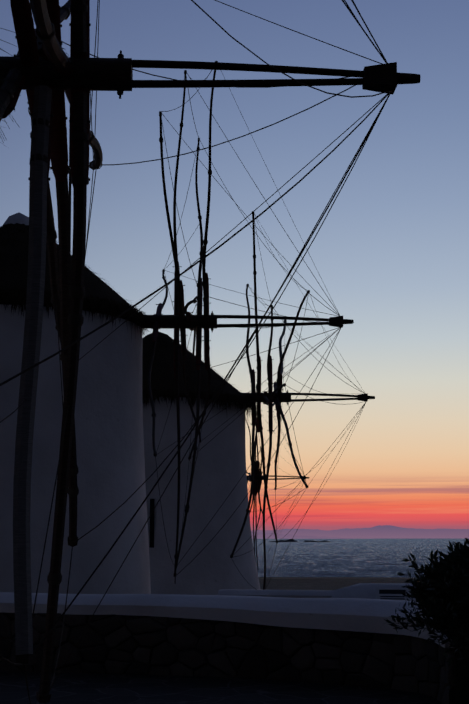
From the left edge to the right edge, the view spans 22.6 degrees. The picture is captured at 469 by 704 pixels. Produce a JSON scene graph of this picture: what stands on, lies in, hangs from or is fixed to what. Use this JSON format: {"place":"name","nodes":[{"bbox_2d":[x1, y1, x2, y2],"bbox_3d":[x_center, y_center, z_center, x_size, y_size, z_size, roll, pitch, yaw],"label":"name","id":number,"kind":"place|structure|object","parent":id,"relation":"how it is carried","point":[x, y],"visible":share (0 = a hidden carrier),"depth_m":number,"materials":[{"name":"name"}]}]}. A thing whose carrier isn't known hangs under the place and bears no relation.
{"place":"outdoors","nodes":[
{"label":"outdoors","id":0,"kind":"place"},
{"bbox_2d":[0,304,150,593],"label":"windmill tower","id":1,"kind":"structure","parent":0,"point":[108,414],"depth_m":21.96,"materials":[{"name":"white paint"}]},
{"bbox_2d":[0,212,148,346],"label":"thatched roof","id":2,"kind":"structure","parent":1,"relation":"on","point":[102,297],"depth_m":22.98,"materials":[{"name":"brown wicker"}]},
{"bbox_2d":[143,397,260,594],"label":"windmill tower","id":3,"kind":"structure","parent":0,"point":[219,472],"depth_m":31.68,"materials":[{"name":"white paint"}]},
{"bbox_2d":[142,331,256,419],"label":"thatched roof","id":4,"kind":"structure","parent":3,"relation":"on","point":[163,355],"depth_m":32.66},
{"bbox_2d":[0,577,441,703],"bbox_3d":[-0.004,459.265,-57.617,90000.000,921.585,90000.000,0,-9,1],"label":"terrain","id":5,"kind":"structure","parent":0,"point":[80,688],"depth_m":14.35,"materials":[{"name":"brown soil"}]},
{"bbox_2d":[0,0,420,702],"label":"windmill sails","id":6,"kind":"object","parent":5,"relation":"on","point":[44,82],"visible":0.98,"depth_m":10.18},
{"bbox_2d":[0,28,22,142],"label":"roof","id":7,"kind":"object","parent":6,"relation":"attached to","point":[8,87],"visible":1,"depth_m":4.98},
{"bbox_2d":[0,0,391,703],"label":"rigging ropes","id":8,"kind":"object","parent":6,"relation":"attached to","point":[72,320],"visible":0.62,"depth_m":10.20,"materials":[{"name":"black fabric"}]},
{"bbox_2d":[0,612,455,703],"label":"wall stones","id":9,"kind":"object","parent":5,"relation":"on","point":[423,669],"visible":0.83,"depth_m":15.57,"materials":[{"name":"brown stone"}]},
{"bbox_2d":[110,61,353,576],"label":"windmill sails","id":10,"kind":"object","parent":5,"relation":"on","point":[177,321],"visible":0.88,"depth_m":24.30},
{"bbox_2d":[151,70,341,583],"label":"rigging ropes","id":11,"kind":"object","parent":10,"relation":"attached to","point":[195,447],"visible":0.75,"depth_m":24.01,"materials":[{"name":"black fabric"}]},
{"bbox_2d":[0,613,468,703],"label":"front wall","id":12,"kind":"structure","parent":5,"relation":"on","point":[462,684],"depth_m":14.88,"materials":[{"name":"grey stone"}]},
{"bbox_2d":[0,592,454,647],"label":"wall coping","id":13,"kind":"object","parent":12,"relation":"on","point":[357,615],"visible":0.69,"depth_m":15.59,"materials":[{"name":"white paint"}]},
{"bbox_2d":[245,385,308,569],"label":"windmill sails","id":14,"kind":"object","parent":5,"relation":"on","point":[257,474],"visible":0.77,"depth_m":69.65},
{"bbox_2d":[245,386,304,565],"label":"rigging ropes","id":15,"kind":"object","parent":14,"relation":"attached to","point":[261,482],"visible":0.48,"depth_m":69.45,"materials":[{"name":"black fabric"}]},
{"bbox_2d":[230,211,374,589],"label":"windmill sails","id":16,"kind":"object","parent":5,"relation":"on","point":[276,394],"visible":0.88,"depth_m":34.28},
{"bbox_2d":[231,212,365,589],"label":"rigging ropes","id":17,"kind":"object","parent":16,"relation":"attached to","point":[263,459],"visible":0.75,"depth_m":33.72,"materials":[{"name":"black fabric"}]},
{"bbox_2d":[218,583,415,600],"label":"white wall","id":18,"kind":"structure","parent":5,"relation":"on","point":[364,590],"depth_m":21.58,"materials":[{"name":"white paint"}]},
{"bbox_2d":[376,588,408,600],"bbox_3d":[3.800,4.397,21.105,2.500,0.269,0.283,-1,-9,9],"label":"bench","id":19,"kind":"object","parent":18,"relation":"on","point":[390,593],"visible":0.6,"depth_m":21.29,"materials":[{"name":"white"}]},
{"bbox_2d":[384,538,468,670],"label":"bush","id":20,"kind":"object","parent":5,"relation":"on","point":[434,596],"depth_m":11.66,"materials":[{"name":"plant"}]},
{"bbox_2d":[0,0,468,529],"label":"sky","id":21,"kind":"structure","parent":0,"point":[391,252],"materials":[{"name":"blue"}]},
{"bbox_2d":[251,532,371,538],"bbox_3d":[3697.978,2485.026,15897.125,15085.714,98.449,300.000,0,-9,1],"label":"distant hills","id":22,"kind":"structure","parent":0,"point":[271,536],"depth_m":15955.62,"materials":[{"name":"purple stone"}]},
{"bbox_2d":[251,525,468,537],"bbox_3d":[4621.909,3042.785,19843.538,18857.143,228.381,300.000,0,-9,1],"label":"distant island","id":23,"kind":"structure","parent":0,"point":[384,531],"depth_m":19901.24,"materials":[{"name":"purple stone"}]},
{"bbox_2d":[252,538,468,577],"bbox_3d":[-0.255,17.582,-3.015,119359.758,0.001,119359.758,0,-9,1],"label":"sea","id":24,"kind":"structure","parent":0,"point":[372,557],"depth_m":1108.59,"materials":[{"name":"blue liquid"}]},
{"bbox_2d":[270,539,329,541],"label":"rocky islet","id":25,"kind":"object","parent":24,"relation":"in","point":[289,540],"visible":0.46,"depth_m":4560.73,"materials":[{"name":"grey stone"}]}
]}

